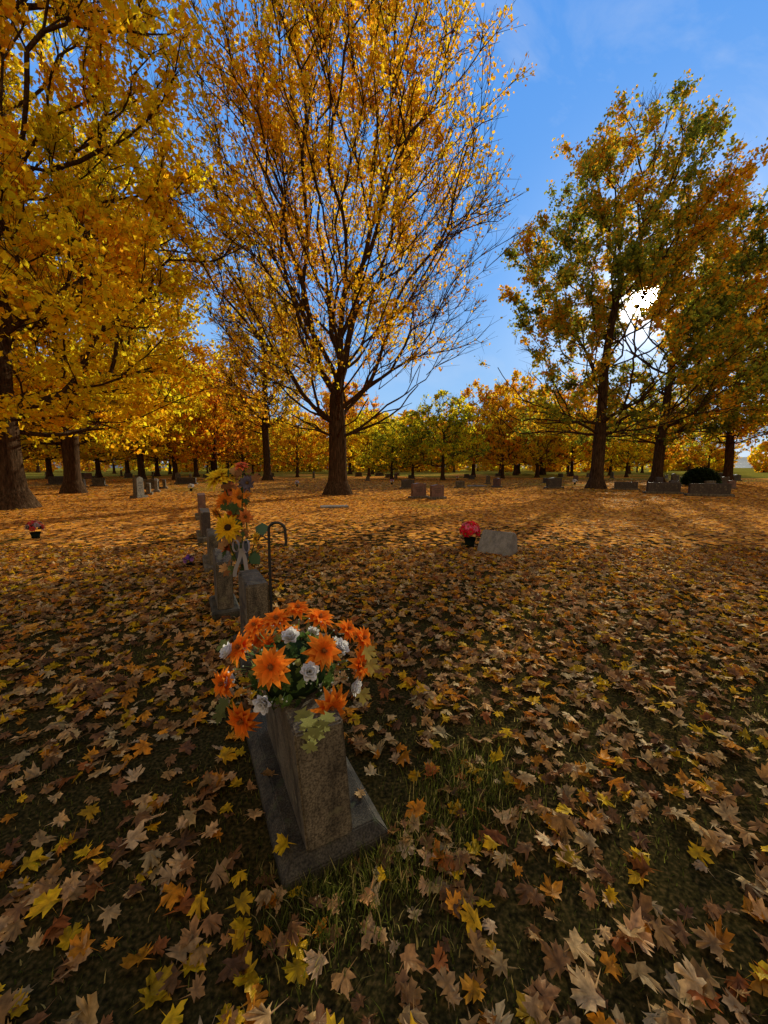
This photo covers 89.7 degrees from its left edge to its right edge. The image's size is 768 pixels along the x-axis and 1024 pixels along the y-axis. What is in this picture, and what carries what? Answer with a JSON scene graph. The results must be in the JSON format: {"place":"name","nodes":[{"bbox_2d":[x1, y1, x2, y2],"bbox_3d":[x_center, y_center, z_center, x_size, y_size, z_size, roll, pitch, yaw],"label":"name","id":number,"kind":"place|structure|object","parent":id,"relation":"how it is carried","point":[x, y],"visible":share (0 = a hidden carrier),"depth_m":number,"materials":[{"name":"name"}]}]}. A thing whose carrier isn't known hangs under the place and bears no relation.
{"place":"outdoors","nodes":[
{"label":"outdoors","id":0,"kind":"place"},
{"bbox_2d":[0,468,767,1023],"bbox_3d":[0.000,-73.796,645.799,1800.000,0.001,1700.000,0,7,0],"label":"ground","id":1,"kind":"structure","parent":0,"point":[120,994],"depth_m":2.00,"materials":[{"name":"green plant"}]},
{"bbox_2d":[25,520,44,538],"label":"potted flowers","id":2,"kind":"object","parent":1,"relation":"on","point":[32,525],"visible":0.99,"depth_m":8.65,"materials":[{"name":"plant"}]},
{"bbox_2d":[23,455,61,472],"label":"maple tree","id":3,"kind":"object","parent":1,"relation":"on","point":[38,464],"visible":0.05,"depth_m":108.75,"materials":[{"name":"yellow plant"}]},
{"bbox_2d":[46,476,62,484],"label":"gravestone","id":4,"kind":"object","parent":1,"relation":"on","point":[56,480],"visible":0.88,"depth_m":34.93,"materials":[{"name":"stone"}]},
{"bbox_2d":[20,347,102,478],"bbox_3d":[-45.538,-13.177,50.870,15.565,17.578,16.635,1,7,7],"label":"maple tree","id":5,"kind":"object","parent":1,"relation":"on","point":[49,472],"visible":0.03,"depth_m":51.27,"materials":[{"name":"yellow plant"}]},
{"bbox_2d":[18,370,104,464],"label":"maple tree","id":6,"kind":"object","parent":1,"relation":"on","point":[42,452],"visible":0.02,"depth_m":46.26,"materials":[{"name":"yellow plant"}]},
{"bbox_2d":[2,207,172,460],"bbox_3d":[-25.640,-12.312,30.388,15.903,20.609,17.095,2,7,17],"label":"maple tree","id":7,"kind":"object","parent":1,"relation":"on","point":[41,441],"visible":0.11,"depth_m":29.83,"materials":[{"name":"yellow plant"}]},
{"bbox_2d":[83,473,91,478],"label":"gravestone","id":8,"kind":"object","parent":1,"relation":"on","point":[87,475],"visible":0.95,"depth_m":52.56,"materials":[{"name":"red stone"}]},
{"bbox_2d":[90,478,107,485],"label":"gravestone","id":9,"kind":"object","parent":1,"relation":"on","point":[98,481],"visible":0.99,"depth_m":32.42,"materials":[{"name":"stone"}]},
{"bbox_2d":[55,388,156,477],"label":"maple tree","id":10,"kind":"object","parent":1,"relation":"on","point":[97,460],"visible":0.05,"depth_m":57.26,"materials":[{"name":"yellow plant"}]},
{"bbox_2d":[84,451,136,473],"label":"maple tree","id":11,"kind":"object","parent":1,"relation":"on","point":[113,465],"visible":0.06,"depth_m":91.64,"materials":[{"name":"yellow plant"}]},
{"bbox_2d":[0,45,227,493],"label":"maple tree","id":12,"kind":"object","parent":1,"relation":"on","point":[72,483],"visible":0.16,"depth_m":21.74,"materials":[{"name":"yellow plant"}]},
{"bbox_2d":[88,441,160,472],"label":"maple tree","id":13,"kind":"object","parent":1,"relation":"on","point":[127,468],"visible":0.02,"depth_m":69.17,"materials":[{"name":"orange plant"}]},
{"bbox_2d":[123,473,133,477],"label":"gravestone","id":14,"kind":"object","parent":1,"relation":"on","point":[128,475],"visible":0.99,"depth_m":56.32,"materials":[{"name":"stone"}]},
{"bbox_2d":[120,458,151,467],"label":"maple tree","id":15,"kind":"object","parent":1,"relation":"on","point":[132,464],"visible":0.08,"depth_m":107.45,"materials":[{"name":"yellow plant"}]},
{"bbox_2d":[129,476,147,497],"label":"gravestone","id":16,"kind":"object","parent":1,"relation":"on","point":[138,487],"visible":0.99,"depth_m":20.04,"materials":[{"name":"stone"}]},
{"bbox_2d":[0,0,279,509],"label":"maple tree","id":17,"kind":"object","parent":1,"relation":"on","point":[111,297],"visible":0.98,"depth_m":13.22,"materials":[{"name":"yellow plant"}]},
{"bbox_2d":[80,321,211,480],"bbox_3d":[-27.556,-13.162,42.602,16.145,19.464,15.019,0,7,-1],"label":"maple tree","id":18,"kind":"object","parent":1,"relation":"on","point":[140,463],"visible":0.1,"depth_m":43.25,"materials":[{"name":"yellow plant"}]},
{"bbox_2d":[102,423,193,475],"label":"maple tree","id":19,"kind":"object","parent":1,"relation":"on","point":[157,473],"visible":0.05,"depth_m":65.16,"materials":[{"name":"orange plant"}]},
{"bbox_2d":[144,483,152,494],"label":"gravestone","id":20,"kind":"object","parent":1,"relation":"on","point":[148,488],"visible":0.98,"depth_m":22.23,"materials":[{"name":"stone"}]},
{"bbox_2d":[144,479,160,488],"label":"gravestone","id":21,"kind":"object","parent":1,"relation":"on","point":[151,481],"visible":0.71,"depth_m":28.34,"materials":[{"name":"stone"}]},
{"bbox_2d":[153,478,159,491],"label":"gravestone","id":22,"kind":"object","parent":1,"relation":"on","point":[156,484],"visible":1,"depth_m":24.69,"materials":[{"name":"grey stone"}]},
{"bbox_2d":[161,479,167,488],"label":"gravestone","id":23,"kind":"object","parent":1,"relation":"on","point":[164,483],"visible":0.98,"depth_m":28.40,"materials":[{"name":"stone"}]},
{"bbox_2d":[131,435,199,473],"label":"maple tree","id":24,"kind":"object","parent":1,"relation":"on","point":[169,468],"visible":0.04,"depth_m":82.79,"materials":[{"name":"orange plant"}]},
{"bbox_2d":[104,355,232,479],"bbox_3d":[-25.765,-11.839,46.298,15.123,15.980,14.150,0,7,-2],"label":"maple tree","id":25,"kind":"object","parent":1,"relation":"on","point":[186,456],"visible":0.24,"depth_m":46.34,"materials":[{"name":"yellow plant"}]},
{"bbox_2d":[174,472,180,483],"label":"gravestone","id":26,"kind":"object","parent":1,"relation":"on","point":[177,475],"visible":0.71,"depth_m":36.70,"materials":[{"name":"stone"}]},
{"bbox_2d":[175,478,197,483],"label":"gravestone","id":27,"kind":"object","parent":1,"relation":"on","point":[186,480],"visible":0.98,"depth_m":35.73,"materials":[{"name":"stone"}]},
{"bbox_2d":[183,554,193,566],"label":"potted flowers","id":28,"kind":"object","parent":1,"relation":"on","point":[191,559],"visible":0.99,"depth_m":6.18,"materials":[{"name":"plant"}]},
{"bbox_2d":[195,493,205,519],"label":"gravestone","id":29,"kind":"object","parent":1,"relation":"on","point":[201,500],"visible":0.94,"depth_m":11.75,"materials":[{"name":"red stone"}]},
{"bbox_2d":[165,353,241,476],"bbox_3d":[-30.166,-15.538,60.390,15.547,20.058,14.379,1,7,5],"label":"maple tree","id":30,"kind":"object","parent":1,"relation":"on","point":[196,472],"visible":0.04,"depth_m":61.30,"materials":[{"name":"orange plant"}]},
{"bbox_2d":[196,508,210,542],"bbox_3d":[-4.047,0.277,8.728,0.360,0.715,1.206,-3,7,-27],"label":"gravestone","id":31,"kind":"object","parent":1,"relation":"on","point":[205,521],"visible":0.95,"depth_m":8.29,"materials":[{"name":"stone"}]},
{"bbox_2d":[188,458,220,472],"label":"maple tree","id":32,"kind":"object","parent":1,"relation":"on","point":[206,466],"visible":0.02,"depth_m":99.52,"materials":[{"name":"orange plant"}]},
{"bbox_2d":[202,528,220,573],"bbox_3d":[-2.758,0.617,6.265,0.340,0.607,0.969,-3,7,-27],"label":"gravestone","id":33,"kind":"object","parent":1,"relation":"on","point":[212,544],"visible":0.61,"depth_m":5.92,"materials":[{"name":"stone"}]},
{"bbox_2d":[188,373,239,471],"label":"maple tree","id":34,"kind":"object","parent":1,"relation":"on","point":[211,467],"depth_m":84.02,"materials":[{"name":"orange plant"}]},
{"bbox_2d":[169,356,261,470],"bbox_3d":[-22.741,-12.495,50.798,12.586,16.238,11.640,4,8,32],"label":"maple tree","id":35,"kind":"object","parent":1,"relation":"on","point":[215,449],"visible":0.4,"depth_m":50.42,"materials":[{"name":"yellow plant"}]},
{"bbox_2d":[196,348,251,468],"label":"maple tree","id":36,"kind":"object","parent":1,"relation":"on","point":[227,464],"visible":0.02,"depth_m":94.28,"materials":[{"name":"orange plant"}]},
{"bbox_2d":[209,548,239,621],"bbox_3d":[-1.790,0.776,4.294,0.280,0.762,0.620,-3,7,-27],"label":"gravestone","id":37,"kind":"object","parent":1,"relation":"on","point":[223,601],"visible":0.78,"depth_m":4.09,"materials":[{"name":"stone"}]},
{"bbox_2d":[211,393,262,466],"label":"maple tree","id":38,"kind":"object","parent":1,"relation":"on","point":[229,461],"visible":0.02,"depth_m":79.48,"materials":[{"name":"orange plant"}]},
{"bbox_2d":[210,390,277,475],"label":"maple tree","id":39,"kind":"object","parent":1,"relation":"on","point":[257,445],"visible":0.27,"depth_m":67.96,"materials":[{"name":"orange plant"}]},
{"bbox_2d":[233,569,269,676],"bbox_3d":[-1.095,0.907,3.255,0.290,0.744,0.620,-3,7,-27],"label":"gravestone","id":40,"kind":"object","parent":1,"relation":"on","point":[253,592],"visible":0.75,"depth_m":3.03,"materials":[{"name":"stone"}]},
{"bbox_2d":[204,462,267,576],"bbox_3d":[-1.358,0.073,3.580,0.587,1.074,0.380,0,7,0],"label":"sunflower arrangement","id":41,"kind":"object","parent":40,"relation":"on","point":[233,500],"visible":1,"depth_m":3.52,"materials":[{"name":"plant"}]},
{"bbox_2d":[233,437,279,473],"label":"maple tree","id":42,"kind":"object","parent":1,"relation":"on","point":[261,463],"visible":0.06,"depth_m":89.34,"materials":[{"name":"orange plant"}]},
{"bbox_2d":[197,255,323,480],"bbox_3d":[-13.861,-16.136,44.608,13.677,24.907,13.813,3,8,27],"label":"maple tree","id":43,"kind":"object","parent":1,"relation":"on","point":[265,426],"visible":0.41,"depth_m":43.38,"materials":[{"name":"yellow plant"}]},
{"bbox_2d":[258,521,287,636],"bbox_3d":[-0.868,0.670,3.048,0.236,1.205,0.022,0,7,0],"label":"shepherd hook","id":44,"kind":"object","parent":1,"relation":"on","point":[269,555],"visible":0.79,"depth_m":3.00,"materials":[{"name":"metal"}]},
{"bbox_2d":[269,414,327,472],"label":"maple tree","id":45,"kind":"object","parent":1,"relation":"on","point":[306,443],"visible":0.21,"depth_m":101.08,"materials":[{"name":"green plant"}]},
{"bbox_2d":[269,405,328,476],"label":"maple tree","id":46,"kind":"object","parent":1,"relation":"on","point":[295,441],"visible":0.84,"depth_m":58.09,"materials":[{"name":"yellow plant"}]},
{"bbox_2d":[246,651,388,896],"bbox_3d":[-0.432,1.077,2.005,0.450,0.695,1.120,-3,7,-27],"label":"gravestone","id":47,"kind":"object","parent":1,"relation":"on","point":[318,811],"visible":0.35,"depth_m":1.56,"materials":[{"name":"stone"}]},
{"bbox_2d":[212,600,379,753],"bbox_3d":[-0.418,0.703,1.737,0.684,0.538,0.568,4,8,30],"label":"orange flower arrangement","id":48,"kind":"object","parent":47,"relation":"on","point":[289,668],"visible":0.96,"depth_m":1.61,"materials":[{"name":"plant"}]},
{"bbox_2d":[113,0,543,495],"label":"maple tree","id":49,"kind":"object","parent":1,"relation":"on","point":[402,134],"visible":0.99,"depth_m":17.47,"materials":[{"name":"yellow plant"}]},
{"bbox_2d":[305,373,358,458],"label":"maple tree","id":50,"kind":"object","parent":1,"relation":"on","point":[326,394],"visible":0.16,"depth_m":93.70,"materials":[{"name":"orange plant"}]},
{"bbox_2d":[320,505,348,507],"bbox_3d":[-1.974,-0.192,15.352,1.100,0.120,0.560,-1,7,-11],"label":"flat grave marker","id":51,"kind":"object","parent":1,"relation":"on","point":[333,506],"visible":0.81,"depth_m":15.13,"materials":[{"name":"grey stone"}]},
{"bbox_2d":[308,379,384,473],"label":"maple tree","id":52,"kind":"object","parent":1,"relation":"on","point":[359,403],"visible":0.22,"depth_m":81.54,"materials":[{"name":"plant"}]},
{"bbox_2d":[355,472,362,476],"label":"gravestone","id":53,"kind":"object","parent":1,"relation":"on","point":[358,474],"visible":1,"depth_m":64.13,"materials":[{"name":"stone"}]},
{"bbox_2d":[322,408,398,476],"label":"maple tree","id":54,"kind":"object","parent":1,"relation":"on","point":[357,442],"visible":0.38,"depth_m":61.51,"materials":[{"name":"yellow plant"}]},
{"bbox_2d":[346,409,402,473],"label":"maple tree","id":55,"kind":"object","parent":1,"relation":"on","point":[372,471],"visible":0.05,"depth_m":81.33,"materials":[{"name":"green plant"}]},
{"bbox_2d":[0,567,767,1023],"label":"grass","id":56,"kind":"structure","parent":1,"relation":"on","point":[344,897],"depth_m":1.61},
{"bbox_2d":[0,478,767,1023],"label":"fallen leaves","id":57,"kind":"object","parent":1,"relation":"on","point":[694,986],"visible":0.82,"depth_m":2.40,"materials":[{"name":"brown plant"}]},
{"bbox_2d":[351,419,426,478],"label":"maple tree","id":58,"kind":"object","parent":1,"relation":"on","point":[378,442],"visible":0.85,"depth_m":48.20,"materials":[{"name":"yellow plant"}]},
{"bbox_2d":[24,407,767,471],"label":"distant tree line","id":59,"kind":"object","parent":1,"relation":"on","point":[752,459],"visible":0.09,"depth_m":123.01,"materials":[{"name":"plant"}]},
{"bbox_2d":[399,480,414,488],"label":"gravestone","id":60,"kind":"object","parent":1,"relation":"on","point":[405,484],"visible":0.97,"depth_m":28.53,"materials":[{"name":"stone"}]},
{"bbox_2d":[377,413,449,477],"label":"maple tree","id":61,"kind":"object","parent":1,"relation":"on","point":[404,421],"visible":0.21,"depth_m":56.15,"materials":[{"name":"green plant"}]},
{"bbox_2d":[408,483,428,498],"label":"gravestone","id":62,"kind":"object","parent":1,"relation":"on","point":[418,490],"visible":0.98,"depth_m":19.65,"materials":[{"name":"red stone"}]},
{"bbox_2d":[427,484,446,499],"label":"gravestone","id":63,"kind":"object","parent":1,"relation":"on","point":[436,491],"visible":1,"depth_m":19.27,"materials":[{"name":"red stone"}]},
{"bbox_2d":[394,388,496,479],"bbox_3d":[6.882,-9.252,45.763,12.434,10.964,12.872,3,7,24],"label":"maple tree","id":64,"kind":"object","parent":1,"relation":"on","point":[428,447],"visible":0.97,"depth_m":44.85,"materials":[{"name":"green plant"}]},
{"bbox_2d":[433,430,478,472],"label":"maple tree","id":65,"kind":"object","parent":1,"relation":"on","point":[450,452],"visible":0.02,"depth_m":108.46,"materials":[{"name":"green plant"}]},
{"bbox_2d":[454,481,465,487],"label":"gravestone","id":66,"kind":"object","parent":1,"relation":"on","point":[459,484],"visible":0.98,"depth_m":29.83,"materials":[{"name":"stone"}]},
{"bbox_2d":[459,521,480,547],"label":"potted flowers","id":67,"kind":"object","parent":1,"relation":"on","point":[470,528],"visible":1,"depth_m":7.61,"materials":[{"name":"plant"}]},
{"bbox_2d":[428,378,514,476],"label":"maple tree","id":68,"kind":"object","parent":1,"relation":"on","point":[480,395],"visible":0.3,"depth_m":59.07,"materials":[{"name":"plant"}]},
{"bbox_2d":[467,485,486,486],"bbox_3d":[7.623,-2.107,31.724,1.430,0.156,0.728,-1,7,-6],"label":"flat grave marker","id":69,"kind":"object","parent":1,"relation":"on","point":[476,485],"visible":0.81,"depth_m":31.58,"materials":[{"name":"grey stone"}]},
{"bbox_2d":[484,475,490,483],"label":"gravestone","id":70,"kind":"object","parent":1,"relation":"on","point":[487,479],"visible":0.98,"depth_m":35.64,"materials":[{"name":"stone"}]},
{"bbox_2d":[465,379,526,472],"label":"maple tree","id":71,"kind":"object","parent":1,"relation":"on","point":[502,403],"visible":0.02,"depth_m":83.28,"materials":[{"name":"orange plant"}]},
{"bbox_2d":[477,529,516,556],"bbox_3d":[2.108,0.565,7.183,0.634,0.411,0.395,6,9,42],"label":"gravestone","id":72,"kind":"object","parent":1,"relation":"on","point":[503,544],"visible":0.88,"depth_m":7.08,"materials":[{"name":"grey stone"}]},
{"bbox_2d":[491,478,502,487],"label":"gravestone","id":73,"kind":"object","parent":1,"relation":"on","point":[497,482],"visible":1,"depth_m":30.32,"materials":[{"name":"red stone"}]},
{"bbox_2d":[466,389,539,478],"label":"maple tree","id":74,"kind":"object","parent":1,"relation":"on","point":[499,446],"visible":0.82,"depth_m":52.08,"materials":[{"name":"orange plant"}]},
{"bbox_2d":[482,452,532,473],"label":"maple tree","id":75,"kind":"object","parent":1,"relation":"on","point":[519,472],"depth_m":90.61,"materials":[{"name":"orange plant"}]},
{"bbox_2d":[475,368,565,474],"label":"maple tree","id":76,"kind":"object","parent":1,"relation":"on","point":[499,387],"visible":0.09,"depth_m":70.51,"materials":[{"name":"yellow plant"}]},
{"bbox_2d":[489,396,592,477],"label":"maple tree","id":77,"kind":"object","parent":1,"relation":"on","point":[546,443],"visible":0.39,"depth_m":55.23,"materials":[{"name":"orange plant"}]},
{"bbox_2d":[523,404,565,466],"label":"maple tree","id":78,"kind":"object","parent":1,"relation":"on","point":[543,455],"depth_m":74.80,"materials":[{"name":"orange plant"}]},
{"bbox_2d":[525,391,573,474],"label":"maple tree","id":79,"kind":"object","parent":1,"relation":"on","point":[544,469],"visible":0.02,"depth_m":78.37,"materials":[{"name":"orange plant"}]},
{"bbox_2d":[543,477,563,488],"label":"gravestone","id":80,"kind":"object","parent":1,"relation":"on","point":[553,483],"visible":0.99,"depth_m":28.67,"materials":[{"name":"stone"}]},
{"bbox_2d":[529,395,582,474],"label":"maple tree","id":81,"kind":"object","parent":1,"relation":"on","point":[541,471],"visible":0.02,"depth_m":76.29,"materials":[{"name":"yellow plant"}]},
{"bbox_2d":[548,456,585,473],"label":"maple tree","id":82,"kind":"object","parent":1,"relation":"on","point":[568,467],"visible":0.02,"depth_m":86.45,"materials":[{"name":"yellow plant"}]},
{"bbox_2d":[535,372,615,475],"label":"maple tree","id":83,"kind":"object","parent":1,"relation":"on","point":[584,450],"visible":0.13,"depth_m":64.10,"materials":[{"name":"yellow plant"}]},
{"bbox_2d":[569,406,649,475],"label":"maple tree","id":84,"kind":"object","parent":1,"relation":"on","point":[610,467],"visible":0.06,"depth_m":71.09,"materials":[{"name":"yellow plant"}]},
{"bbox_2d":[474,69,767,488],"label":"maple tree","id":85,"kind":"object","parent":1,"relation":"on","point":[595,163],"visible":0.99,"depth_m":23.64,"materials":[{"name":"green plant"}]},
{"bbox_2d":[612,482,639,489],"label":"gravestone","id":86,"kind":"object","parent":1,"relation":"on","point":[626,485],"visible":0.98,"depth_m":27.06,"materials":[{"name":"stone"}]},
{"bbox_2d":[582,417,678,476],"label":"maple tree","id":87,"kind":"object","parent":1,"relation":"on","point":[617,449],"visible":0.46,"depth_m":58.00,"materials":[{"name":"yellow plant"}]},
{"bbox_2d":[605,405,669,473],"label":"maple tree","id":88,"kind":"object","parent":1,"relation":"on","point":[629,470],"visible":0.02,"depth_m":89.82,"materials":[{"name":"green plant"}]},
{"bbox_2d":[624,431,686,472],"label":"maple tree","id":89,"kind":"object","parent":1,"relation":"on","point":[642,469],"visible":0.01,"depth_m":101.93,"materials":[{"name":"yellow plant"}]},
{"bbox_2d":[655,477,662,481],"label":"gravestone","id":90,"kind":"object","parent":1,"relation":"on","point":[658,479],"visible":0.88,"depth_m":35.67,"materials":[{"name":"stone"}]},
{"bbox_2d":[550,170,767,482],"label":"maple tree","id":91,"kind":"object","parent":1,"relation":"on","point":[660,441],"visible":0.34,"depth_m":33.46,"materials":[{"name":"orange plant"}]},
{"bbox_2d":[642,482,683,493],"bbox_3d":[16.773,-1.408,23.180,2.024,0.730,0.462,1,7,12],"label":"gravestone","id":92,"kind":"object","parent":1,"relation":"on","point":[663,487],"visible":0.98,"depth_m":23.07,"materials":[{"name":"stone"}]},
{"bbox_2d":[636,402,698,465],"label":"maple tree","id":93,"kind":"object","parent":1,"relation":"on","point":[670,453],"visible":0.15,"depth_m":65.56,"materials":[{"name":"yellow plant"}]},
{"bbox_2d":[671,473,676,480],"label":"gravestone","id":94,"kind":"object","parent":1,"relation":"on","point":[673,476],"visible":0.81,"depth_m":37.08,"materials":[{"name":"stone"}]},
{"bbox_2d":[633,224,767,479],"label":"maple tree","id":95,"kind":"object","parent":1,"relation":"on","point":[730,442],"visible":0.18,"depth_m":38.76,"materials":[{"name":"orange plant"}]},
{"bbox_2d":[679,466,721,484],"bbox_3d":[26.877,-3.069,32.685,2.994,1.607,2.563,0,7,0],"label":"round shrub","id":96,"kind":"object","parent":1,"relation":"on","point":[701,474],"visible":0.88,"depth_m":32.16,"materials":[{"name":"green plant"}]},
{"bbox_2d":[665,425,747,470],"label":"maple tree","id":97,"kind":"object","parent":1,"relation":"on","point":[686,462],"visible":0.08,"depth_m":85.97,"materials":[{"name":"yellow plant"}]},
{"bbox_2d":[684,483,734,496],"bbox_3d":[17.788,-1.181,21.115,2.116,0.764,0.483,2,7,20],"label":"gravestone","id":98,"kind":"object","parent":1,"relation":"on","point":[710,489],"visible":0.99,"depth_m":20.98,"materials":[{"name":"stone"}]},
{"bbox_2d":[680,420,744,468],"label":"maple tree","id":99,"kind":"object","parent":1,"relation":"on","point":[694,456],"visible":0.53,"depth_m":74.21,"materials":[{"name":"yellow plant"}]},
{"bbox_2d":[721,477,729,483],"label":"gravestone","id":100,"kind":"object","parent":1,"relation":"on","point":[724,480],"visible":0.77,"depth_m":35.70,"materials":[{"name":"stone"}]},
{"bbox_2d":[727,480,737,488],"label":"gravestone","id":101,"kind":"object","parent":1,"relation":"on","point":[733,482],"visible":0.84,"depth_m":28.52,"materials":[{"name":"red stone"}]},
{"bbox_2d":[733,475,740,480],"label":"gravestone","id":102,"kind":"object","parent":1,"relation":"on","point":[737,477],"visible":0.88,"depth_m":45.39,"materials":[{"name":"stone"}]},
{"bbox_2d":[4,0,767,461],"label":"sky","id":103,"kind":"structure","parent":0,"point":[582,50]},
{"bbox_2d":[42,457,761,467],"bbox_3d":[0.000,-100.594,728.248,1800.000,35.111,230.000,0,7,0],"label":"hills","id":104,"kind":"structure","parent":0,"point":[742,462],"depth_m":676.17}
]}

